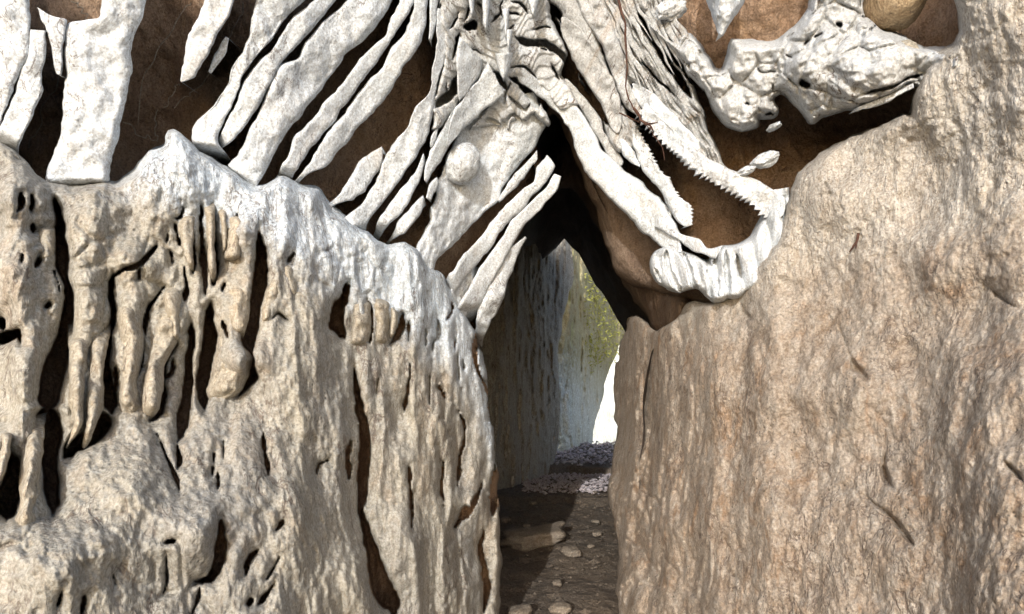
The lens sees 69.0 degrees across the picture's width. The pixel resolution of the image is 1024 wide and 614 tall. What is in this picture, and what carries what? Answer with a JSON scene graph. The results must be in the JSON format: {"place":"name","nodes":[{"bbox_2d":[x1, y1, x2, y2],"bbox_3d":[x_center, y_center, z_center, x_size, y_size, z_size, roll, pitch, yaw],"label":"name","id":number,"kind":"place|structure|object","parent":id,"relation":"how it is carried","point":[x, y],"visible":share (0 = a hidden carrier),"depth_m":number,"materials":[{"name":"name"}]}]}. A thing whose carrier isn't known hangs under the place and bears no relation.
{"place":"outdoors","nodes":[
{"label":"outdoors","id":0,"kind":"place"},
{"bbox_2d":[0,129,502,613],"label":"wall","id":1,"kind":"structure","parent":0,"point":[320,464],"depth_m":2.07,"materials":[{"name":"stone"}]},
{"bbox_2d":[0,432,11,484],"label":"flowstone column","id":2,"kind":"structure","parent":1,"relation":"attached to","point":[5,451],"depth_m":1.61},
{"bbox_2d":[0,0,30,122],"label":"stone fin","id":3,"kind":"object","parent":1,"relation":"attached to","point":[15,19],"visible":0.91,"depth_m":1.97,"materials":[{"name":"stone"}]},
{"bbox_2d":[0,30,48,153],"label":"stone fin","id":4,"kind":"object","parent":1,"relation":"attached to","point":[19,113],"visible":0.88,"depth_m":2.00,"materials":[{"name":"stone"}]},
{"bbox_2d":[15,413,46,525],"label":"flowstone column","id":5,"kind":"structure","parent":1,"relation":"attached to","point":[30,467],"depth_m":1.61,"materials":[{"name":"stone"}]},
{"bbox_2d":[38,227,55,260],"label":"flowstone column","id":6,"kind":"structure","parent":1,"relation":"attached to","point":[47,238],"depth_m":1.89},
{"bbox_2d":[65,324,88,448],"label":"flowstone column","id":7,"kind":"structure","parent":1,"relation":"attached to","point":[78,360],"depth_m":1.79,"materials":[{"name":"stone"}]},
{"bbox_2d":[45,0,145,184],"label":"stone fin","id":8,"kind":"object","parent":1,"relation":"on","point":[97,61],"visible":0.91,"depth_m":2.06,"materials":[{"name":"stone"}]},
{"bbox_2d":[37,7,66,77],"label":"stone fin","id":9,"kind":"object","parent":8,"relation":"attached to","point":[56,27],"visible":0.98,"depth_m":2.00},
{"bbox_2d":[71,1,87,19],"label":"cobweb strand","id":10,"kind":"object","parent":8,"relation":"attached to","point":[77,3],"visible":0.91,"depth_m":2.32},
{"bbox_2d":[82,324,110,448],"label":"flowstone column","id":11,"kind":"structure","parent":1,"relation":"attached to","point":[95,388],"depth_m":1.82,"materials":[{"name":"stone"}]},
{"bbox_2d":[116,306,144,413],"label":"flowstone column","id":12,"kind":"structure","parent":1,"relation":"attached to","point":[131,332],"depth_m":1.89,"materials":[{"name":"stone"}]},
{"bbox_2d":[123,122,157,141],"bbox_3d":[-1.243,-0.584,2.493,0.106,0.057,0.023,0,0,-30],"label":"cobweb strand","id":13,"kind":"object","parent":1,"relation":"attached to","point":[139,135],"visible":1,"depth_m":2.50},
{"bbox_2d":[154,110,158,140],"bbox_3d":[-1.204,-0.614,2.522,0.014,0.111,0.026,0,0,-28],"label":"cobweb strand","id":14,"kind":"object","parent":1,"relation":"attached to","point":[155,125],"visible":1,"depth_m":2.52},
{"bbox_2d":[141,315,177,420],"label":"flowstone column","id":15,"kind":"structure","parent":1,"relation":"attached to","point":[163,342],"depth_m":1.94,"materials":[{"name":"stone"}]},
{"bbox_2d":[163,288,181,339],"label":"flowstone column","id":16,"kind":"structure","parent":1,"relation":"attached to","point":[172,299],"depth_m":1.99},
{"bbox_2d":[177,215,194,271],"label":"flowstone column","id":17,"kind":"structure","parent":1,"relation":"attached to","point":[185,227],"depth_m":2.07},
{"bbox_2d":[204,203,215,283],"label":"flowstone column","id":18,"kind":"structure","parent":1,"relation":"attached to","point":[209,210],"depth_m":2.09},
{"bbox_2d":[218,209,226,253],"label":"flowstone column","id":19,"kind":"structure","parent":1,"relation":"attached to","point":[222,214],"depth_m":2.11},
{"bbox_2d":[206,335,253,398],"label":"flowstone column","id":20,"kind":"structure","parent":1,"relation":"attached to","point":[226,383],"depth_m":2.02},
{"bbox_2d":[224,215,240,260],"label":"flowstone column","id":21,"kind":"structure","parent":1,"relation":"attached to","point":[232,252],"depth_m":2.10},
{"bbox_2d":[228,288,249,338],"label":"flowstone column","id":22,"kind":"structure","parent":1,"relation":"attached to","point":[239,311],"depth_m":2.07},
{"bbox_2d":[192,0,304,163],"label":"stone fin","id":23,"kind":"object","parent":1,"relation":"on","point":[268,17],"visible":0.96,"depth_m":2.20,"materials":[{"name":"stone"}]},
{"bbox_2d":[262,279,277,321],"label":"flowstone column","id":24,"kind":"structure","parent":1,"relation":"attached to","point":[271,293],"depth_m":2.12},
{"bbox_2d":[285,261,296,297],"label":"flowstone column","id":25,"kind":"structure","parent":1,"relation":"attached to","point":[289,275],"depth_m":2.18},
{"bbox_2d":[278,0,413,178],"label":"stone fin","id":26,"kind":"object","parent":1,"relation":"on","point":[306,138],"visible":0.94,"depth_m":2.44,"materials":[{"name":"stone"}]},
{"bbox_2d":[330,146,385,206],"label":"stone fin","id":27,"kind":"object","parent":1,"relation":"attached to","point":[367,168],"visible":0.84,"depth_m":2.55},
{"bbox_2d":[295,0,427,182],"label":"stone fin","id":28,"kind":"object","parent":1,"relation":"on","point":[372,94],"visible":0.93,"depth_m":2.52,"materials":[{"name":"stone"}]},
{"bbox_2d":[351,301,371,344],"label":"flowstone column","id":29,"kind":"structure","parent":1,"relation":"attached to","point":[361,330],"depth_m":2.42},
{"bbox_2d":[373,298,389,343],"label":"flowstone column","id":30,"kind":"structure","parent":1,"relation":"attached to","point":[381,307],"depth_m":2.50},
{"bbox_2d":[390,307,397,337],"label":"flowstone column","id":31,"kind":"structure","parent":1,"relation":"attached to","point":[394,320],"depth_m":2.54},
{"bbox_2d":[373,154,425,239],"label":"stone fin","id":32,"kind":"object","parent":1,"relation":"attached to","point":[396,206],"visible":0.9,"depth_m":2.64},
{"bbox_2d":[345,8,458,230],"bbox_3d":[-0.484,-0.720,2.867,0.566,0.968,0.786,0,0,-11],"label":"stone fin","id":33,"kind":"object","parent":1,"relation":"attached to","point":[402,153],"visible":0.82,"depth_m":2.63,"materials":[{"name":"stone"}]},
{"bbox_2d":[385,196,425,243],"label":"stone fin","id":34,"kind":"object","parent":1,"relation":"attached to","point":[406,221],"visible":0.89,"depth_m":2.65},
{"bbox_2d":[450,266,479,315],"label":"stone fin","id":35,"kind":"object","parent":1,"relation":"attached to","point":[460,291],"visible":0.18,"depth_m":3.01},
{"bbox_2d":[416,92,545,269],"bbox_3d":[-0.131,-0.498,3.096,0.557,0.961,0.763,0,0,0],"label":"stone fin","id":36,"kind":"object","parent":1,"relation":"attached to","point":[457,211],"visible":0.63,"depth_m":2.97,"materials":[{"name":"stone"}]},
{"bbox_2d":[426,177,438,201],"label":"stone fin","id":37,"kind":"object","parent":36,"relation":"attached to","point":[433,186],"visible":0.9,"depth_m":2.72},
{"bbox_2d":[445,141,480,184],"bbox_3d":[-0.189,-0.552,2.854,0.139,0.166,0.180,0,0,0],"label":"rock nodule","id":38,"kind":"object","parent":36,"relation":"attached to","point":[462,163],"visible":1,"depth_m":2.79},
{"bbox_2d":[446,155,554,292],"bbox_3d":[-0.071,-0.347,3.183,0.518,0.683,0.644,0,0,0],"label":"stone fin","id":39,"kind":"object","parent":1,"relation":"attached to","point":[473,255],"visible":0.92,"depth_m":3.01,"materials":[{"name":"stone"}]},
{"bbox_2d":[475,236,526,345],"bbox_3d":[-0.063,-0.065,3.404,0.258,0.526,0.701,0,0,0],"label":"stone fin","id":40,"kind":"object","parent":1,"relation":"attached to","point":[488,308],"visible":0.75,"depth_m":3.11,"materials":[{"name":"stone"}]},
{"bbox_2d":[458,174,560,321],"bbox_3d":[-0.032,-0.267,3.312,0.506,0.684,0.746,0,0,0],"label":"stone fin","id":41,"kind":"object","parent":1,"relation":"attached to","point":[480,284],"visible":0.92,"depth_m":3.05,"materials":[{"name":"stone"}]},
{"bbox_2d":[0,0,958,329],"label":"ceiling","id":42,"kind":"structure","parent":0,"point":[796,140],"depth_m":2.84,"materials":[{"name":"stone"}]},
{"bbox_2d":[180,0,233,93],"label":"stone fin","id":43,"kind":"object","parent":42,"relation":"attached to","point":[214,15],"visible":1,"depth_m":2.10,"materials":[{"name":"stone"}]},
{"bbox_2d":[138,3,191,122],"bbox_3d":[-1.138,-0.796,2.459,0.238,0.372,0.029,0,0,23],"label":"cobweb strand","id":44,"kind":"object","parent":43,"relation":"attached to","point":[155,56],"visible":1,"depth_m":2.49},
{"bbox_2d":[164,83,179,107],"bbox_3d":[-1.142,-0.712,2.514,0.074,0.079,0.016,0,0,24],"label":"cobweb strand","id":45,"kind":"object","parent":43,"relation":"attached to","point":[172,94],"visible":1,"depth_m":2.52},
{"bbox_2d":[174,73,209,108],"bbox_3d":[-1.062,-0.723,2.483,0.161,0.109,0.015,0,0,24],"label":"cobweb strand","id":46,"kind":"object","parent":43,"relation":"hanging from","point":[193,90],"visible":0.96,"depth_m":2.47},
{"bbox_2d":[208,37,233,83],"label":"stone fin","id":47,"kind":"object","parent":42,"relation":"attached to","point":[219,54],"visible":0.98,"depth_m":2.17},
{"bbox_2d":[229,1,243,37],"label":"cobweb strand","id":48,"kind":"object","parent":47,"relation":"attached to","point":[238,18],"visible":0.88,"depth_m":2.40},
{"bbox_2d":[218,0,335,147],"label":"stone fin","id":49,"kind":"object","parent":42,"relation":"attached to","point":[301,25],"visible":0.9,"depth_m":2.23,"materials":[{"name":"stone"}]},
{"bbox_2d":[228,0,391,185],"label":"stone fin","id":50,"kind":"object","parent":42,"relation":"attached to","point":[296,86],"visible":0.98,"depth_m":2.32,"materials":[{"name":"stone"}]},
{"bbox_2d":[424,110,452,185],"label":"stone fin","id":51,"kind":"object","parent":42,"relation":"attached to","point":[438,150],"visible":0.75,"depth_m":2.74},
{"bbox_2d":[430,129,437,147],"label":"stone fin","id":52,"kind":"object","parent":51,"relation":"attached to","point":[433,137],"visible":0.81,"depth_m":2.71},
{"bbox_2d":[431,0,578,140],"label":"stone curtain","id":53,"kind":"object","parent":42,"relation":"hanging from","point":[538,50],"visible":0.7,"depth_m":2.85,"materials":[{"name":"stone"}]},
{"bbox_2d":[428,0,437,45],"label":"stone fin","id":54,"kind":"object","parent":53,"relation":"attached to","point":[433,4],"visible":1,"depth_m":2.58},
{"bbox_2d":[456,37,482,101],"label":"stone fin","id":55,"kind":"object","parent":53,"relation":"attached to","point":[469,61],"visible":0.98,"depth_m":2.70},
{"bbox_2d":[469,0,473,15],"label":"stalactite","id":56,"kind":"object","parent":53,"relation":"hanging from","point":[471,4],"visible":1,"depth_m":2.58},
{"bbox_2d":[446,62,504,146],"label":"stone fin","id":57,"kind":"object","parent":53,"relation":"attached to","point":[484,92],"visible":0.99,"depth_m":2.77,"materials":[{"name":"stone"}]},
{"bbox_2d":[482,0,489,31],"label":"stalactite","id":58,"kind":"object","parent":53,"relation":"hanging from","point":[485,5],"visible":1,"depth_m":2.62},
{"bbox_2d":[495,53,512,80],"bbox_3d":[-0.030,-0.917,2.809,0.066,0.158,0.238,0,0,0],"label":"stalactite","id":59,"kind":"object","parent":53,"relation":"hanging from","point":[503,60],"visible":1,"depth_m":2.72},
{"bbox_2d":[502,9,508,38],"bbox_3d":[-0.023,-1.053,2.746,0.027,0.161,0.205,0,0,0],"label":"stalactite","id":60,"kind":"object","parent":53,"relation":"hanging from","point":[505,13],"visible":0.96,"depth_m":2.66},
{"bbox_2d":[506,30,511,50],"bbox_3d":[-0.011,-1.000,2.769,0.024,0.126,0.199,0,0,0],"label":"stalactite","id":61,"kind":"object","parent":53,"relation":"hanging from","point":[508,36],"visible":0.95,"depth_m":2.69},
{"bbox_2d":[528,0,538,17],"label":"stalactite","id":62,"kind":"object","parent":53,"relation":"hanging from","point":[533,4],"visible":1,"depth_m":2.70},
{"bbox_2d":[498,151,537,202],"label":"stone fin","id":63,"kind":"object","parent":42,"relation":"attached to","point":[519,175],"visible":1,"depth_m":3.00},
{"bbox_2d":[517,67,682,252],"bbox_3d":[0.371,-0.643,3.132,0.720,0.888,0.841,0,0,0],"label":"stone fin","id":64,"kind":"object","parent":42,"relation":"attached to","point":[638,203],"visible":0.89,"depth_m":2.91,"materials":[{"name":"stone"}]},
{"bbox_2d":[548,0,726,167],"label":"rock strata","id":65,"kind":"object","parent":42,"relation":"attached to","point":[687,110],"visible":0.5,"depth_m":2.76,"materials":[{"name":"stone"}]},
{"bbox_2d":[561,17,621,133],"bbox_3d":[0.328,-0.960,3.043,0.256,0.578,0.445,0,0,5],"label":"stone fin","id":66,"kind":"object","parent":65,"relation":"attached to","point":[582,48],"visible":0.96,"depth_m":2.86,"materials":[{"name":"stone"}]},
{"bbox_2d":[588,0,595,16],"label":"rock layer","id":67,"kind":"object","parent":65,"relation":"on","point":[592,9],"visible":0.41,"depth_m":2.79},
{"bbox_2d":[565,79,623,165],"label":"stone fin","id":68,"kind":"object","parent":65,"relation":"attached to","point":[592,117],"visible":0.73,"depth_m":2.95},
{"bbox_2d":[577,0,640,122],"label":"stone fin","id":69,"kind":"object","parent":65,"relation":"attached to","point":[601,27],"visible":0.85,"depth_m":2.79,"materials":[{"name":"stone"}]},
{"bbox_2d":[600,0,640,85],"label":"rock layer","id":70,"kind":"object","parent":65,"relation":"on","point":[622,45],"visible":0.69,"depth_m":2.78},
{"bbox_2d":[609,0,640,62],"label":"rock layer","id":71,"kind":"object","parent":65,"relation":"on","point":[630,40],"visible":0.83,"depth_m":2.76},
{"bbox_2d":[620,1,631,29],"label":"rock layer","id":72,"kind":"object","parent":65,"relation":"on","point":[624,13],"visible":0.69,"depth_m":2.74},
{"bbox_2d":[605,0,652,92],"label":"rock layer","id":73,"kind":"object","parent":65,"relation":"on","point":[636,63],"visible":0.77,"depth_m":2.77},
{"bbox_2d":[619,138,639,169],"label":"stone fin","id":74,"kind":"object","parent":65,"relation":"attached to","point":[628,153],"visible":0.88,"depth_m":2.86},
{"bbox_2d":[617,0,664,159],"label":"hanging root","id":75,"kind":"object","parent":65,"relation":"hanging from","point":[625,41],"visible":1,"depth_m":2.69,"materials":[{"name":"brown plant"}]},
{"bbox_2d":[623,0,658,67],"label":"rock layer","id":76,"kind":"object","parent":65,"relation":"on","point":[634,23],"visible":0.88,"depth_m":2.73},
{"bbox_2d":[634,11,651,39],"bbox_3d":[0.417,-1.214,2.837,0.235,0.492,0.228,0,0,9],"label":"rock layer","id":77,"kind":"object","parent":65,"relation":"on","point":[639,21],"visible":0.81,"depth_m":2.73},
{"bbox_2d":[634,0,673,74],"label":"rock layer","id":78,"kind":"object","parent":65,"relation":"on","point":[652,32],"visible":0.94,"depth_m":2.69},
{"bbox_2d":[645,8,672,64],"bbox_3d":[0.474,-1.161,2.797,0.254,0.577,0.238,0,0,13],"label":"rock layer","id":79,"kind":"object","parent":65,"relation":"on","point":[654,24],"visible":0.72,"depth_m":2.68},
{"bbox_2d":[632,128,693,228],"bbox_3d":[0.584,-0.529,2.941,0.247,0.477,0.518,0,0,12],"label":"stone fin","id":80,"kind":"object","parent":65,"relation":"attached to","point":[681,209],"visible":0.96,"depth_m":2.78,"materials":[{"name":"stone"}]},
{"bbox_2d":[648,5,681,71],"bbox_3d":[0.503,-1.170,2.773,0.257,0.659,0.250,0,0,12],"label":"rock layer","id":81,"kind":"object","parent":65,"relation":"on","point":[658,22],"visible":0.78,"depth_m":2.66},
{"bbox_2d":[631,83,700,150],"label":"stone fin","id":82,"kind":"object","parent":65,"relation":"attached to","point":[658,106],"visible":0.57,"depth_m":2.73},
{"bbox_2d":[654,0,678,43],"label":"rock layer","id":83,"kind":"object","parent":65,"relation":"on","point":[671,35],"visible":0.29,"depth_m":2.65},
{"bbox_2d":[658,0,681,40],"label":"rock layer","id":84,"kind":"object","parent":65,"relation":"on","point":[677,34],"visible":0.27,"depth_m":2.62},
{"bbox_2d":[662,0,689,40],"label":"rock layer","id":85,"kind":"object","parent":65,"relation":"on","point":[682,30],"visible":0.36,"depth_m":2.61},
{"bbox_2d":[655,0,686,20],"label":"rock flake","id":86,"kind":"object","parent":85,"relation":"on","point":[670,10],"visible":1,"depth_m":2.60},
{"bbox_2d":[706,0,744,40],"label":"stalactite","id":87,"kind":"object","parent":42,"relation":"hanging from","point":[724,13],"visible":1,"depth_m":2.32},
{"bbox_2d":[479,239,573,489],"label":"passage wall","id":88,"kind":"structure","parent":0,"point":[519,346],"depth_m":7.19,"materials":[{"name":"stone"}]},
{"bbox_2d":[497,443,618,613],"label":"ground","id":89,"kind":"structure","parent":0,"point":[520,579],"depth_m":4.44,"materials":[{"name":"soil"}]},
{"bbox_2d":[501,517,510,523],"bbox_3d":[-0.045,1.493,5.221,0.067,0.041,0.078,0,0,30],"label":"pebble","id":90,"kind":"object","parent":89,"relation":"on","point":[505,520],"visible":1,"depth_m":5.20,"materials":[{"name":"stone"}]},
{"bbox_2d":[507,604,532,613],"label":"pebble","id":91,"kind":"object","parent":89,"relation":"on","point":[521,609],"visible":1,"depth_m":3.31,"materials":[{"name":"stone"}]},
{"bbox_2d":[500,521,565,551],"bbox_3d":[0.135,1.433,4.634,0.465,0.121,0.252,0,0,-11],"label":"stone slab","id":92,"kind":"object","parent":89,"relation":"on","point":[535,537],"depth_m":4.56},
{"bbox_2d":[552,579,561,586],"bbox_3d":[0.228,1.397,3.778,0.053,0.029,0.067,0,0,0],"label":"pebble","id":93,"kind":"object","parent":89,"relation":"on","point":[556,582],"visible":1,"depth_m":3.76,"materials":[{"name":"stone"}]},
{"bbox_2d":[548,601,571,613],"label":"pebble","id":94,"kind":"object","parent":89,"relation":"on","point":[560,607],"visible":1,"depth_m":3.35,"materials":[{"name":"stone"}]},
{"bbox_2d":[522,441,614,494],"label":"gravel","id":95,"kind":"structure","parent":89,"relation":"on","point":[544,481],"depth_m":7.40,"materials":[{"name":"gravel"}]},
{"bbox_2d":[560,545,580,557],"bbox_3d":[0.343,1.434,4.372,0.104,0.059,0.124,0,0,-24],"label":"pebble","id":96,"kind":"object","parent":89,"relation":"on","point":[571,551],"visible":1,"depth_m":4.34,"materials":[{"name":"stone"}]},
{"bbox_2d":[591,519,599,523],"bbox_3d":[0.579,1.491,5.181,0.062,0.028,0.055,0,0,0],"label":"pebble","id":97,"kind":"object","parent":89,"relation":"on","point":[596,521],"visible":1,"depth_m":5.17,"materials":[{"name":"stone"}]},
{"bbox_2d":[592,531,602,536],"bbox_3d":[0.553,1.467,4.826,0.058,0.032,0.075,0,0,44],"label":"pebble","id":98,"kind":"object","parent":89,"relation":"on","point":[596,533],"visible":1,"depth_m":4.80,"materials":[{"name":"stone"}]},
{"bbox_2d":[473,108,653,488],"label":"passage ceiling","id":99,"kind":"structure","parent":0,"point":[556,220],"depth_m":7.07,"materials":[{"name":"stone"}]},
{"bbox_2d":[557,246,624,451],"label":"passage wall","id":100,"kind":"structure","parent":0,"point":[581,392],"depth_m":9.44,"materials":[{"name":"stone"}]},
{"bbox_2d":[583,272,623,373],"bbox_3d":[1.491,0.271,11.555,0.189,1.495,4.338,0,0,16],"label":"moss","id":101,"kind":"object","parent":100,"relation":"attached to","point":[597,322],"visible":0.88,"depth_m":10.60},
{"bbox_2d":[592,346,618,443],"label":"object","id":102,"kind":"structure","parent":0,"point":[605,428],"depth_m":23.43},
{"bbox_2d":[549,136,690,330],"bbox_3d":[0.659,-0.599,4.616,0.744,1.541,3.103,0,0,-14],"label":"arch underside","id":103,"kind":"object","parent":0,"point":[659,310],"visible":0.34,"depth_m":4.00,"materials":[{"name":"stone"}]},
{"bbox_2d":[607,0,1023,613],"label":"wall","id":104,"kind":"structure","parent":0,"point":[833,422],"depth_m":2.04,"materials":[{"name":"stone"}]},
{"bbox_2d":[635,103,785,217],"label":"serrated ridge","id":105,"kind":"structure","parent":104,"relation":"attached to","point":[764,199],"depth_m":2.53,"materials":[{"name":"stone"}]},
{"bbox_2d":[737,165,755,175],"bbox_3d":[0.778,-0.451,2.475,0.062,0.036,0.086,0,0,0],"label":"rock flake","id":106,"kind":"object","parent":105,"relation":"on","point":[746,170],"visible":0.92,"depth_m":2.45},
{"bbox_2d":[750,150,779,168],"bbox_3d":[0.850,-0.495,2.495,0.094,0.059,0.086,0,0,0],"label":"rock flake","id":107,"kind":"object","parent":105,"relation":"on","point":[769,158],"visible":0.97,"depth_m":2.48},
{"bbox_2d":[774,187,789,216],"bbox_3d":[0.914,-0.204,2.648,0.128,0.452,0.475,0,0,18],"label":"flowstone stem","id":108,"kind":"object","parent":105,"relation":"attached to","point":[785,192],"visible":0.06,"depth_m":2.43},
{"bbox_2d":[650,209,783,302],"bbox_3d":[0.734,-0.199,2.817,0.808,0.373,0.520,0,0,45],"label":"stone curtain","id":109,"kind":"object","parent":104,"relation":"attached to","point":[729,272],"visible":0.81,"depth_m":2.54,"materials":[{"name":"stone"}]},
{"bbox_2d":[654,215,721,258],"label":"stone fin","id":110,"kind":"object","parent":109,"relation":"attached to","point":[696,245],"visible":0.96,"depth_m":2.66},
{"bbox_2d":[647,0,957,131],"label":"rock overhang","id":111,"kind":"object","parent":104,"relation":"attached to","point":[817,61],"visible":0.85,"depth_m":2.21,"materials":[{"name":"stone"}]},
{"bbox_2d":[766,121,781,131],"bbox_3d":[0.868,-0.597,2.462,0.041,0.028,0.089,0,0,0],"label":"rock flake","id":112,"kind":"object","parent":111,"relation":"attached to","point":[774,126],"visible":1,"depth_m":2.44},
{"bbox_2d":[849,83,913,113],"bbox_3d":[1.081,-0.616,2.189,0.175,0.104,0.290,0,0,28],"label":"stone lip","id":113,"kind":"object","parent":111,"relation":"attached to","point":[882,100],"visible":0.98,"depth_m":2.08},
{"bbox_2d":[863,0,926,31],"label":"rock nodule","id":114,"kind":"object","parent":111,"relation":"attached to","point":[891,15],"visible":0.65,"depth_m":2.16,"materials":[{"name":"stone"}]},
{"bbox_2d":[901,39,918,48],"bbox_3d":[1.091,-0.697,2.083,0.069,0.092,0.120,0,0,0],"label":"rock nodule","id":115,"kind":"object","parent":111,"relation":"attached to","point":[910,43],"visible":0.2,"depth_m":2.04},
{"bbox_2d":[849,233,859,251],"bbox_3d":[0.983,-0.185,2.139,0.020,0.054,0.025,0,0,-23],"label":"twig","id":116,"kind":"object","parent":104,"relation":"attached to","point":[857,239],"visible":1,"depth_m":2.13,"materials":[{"name":"beige plant"}]}
]}

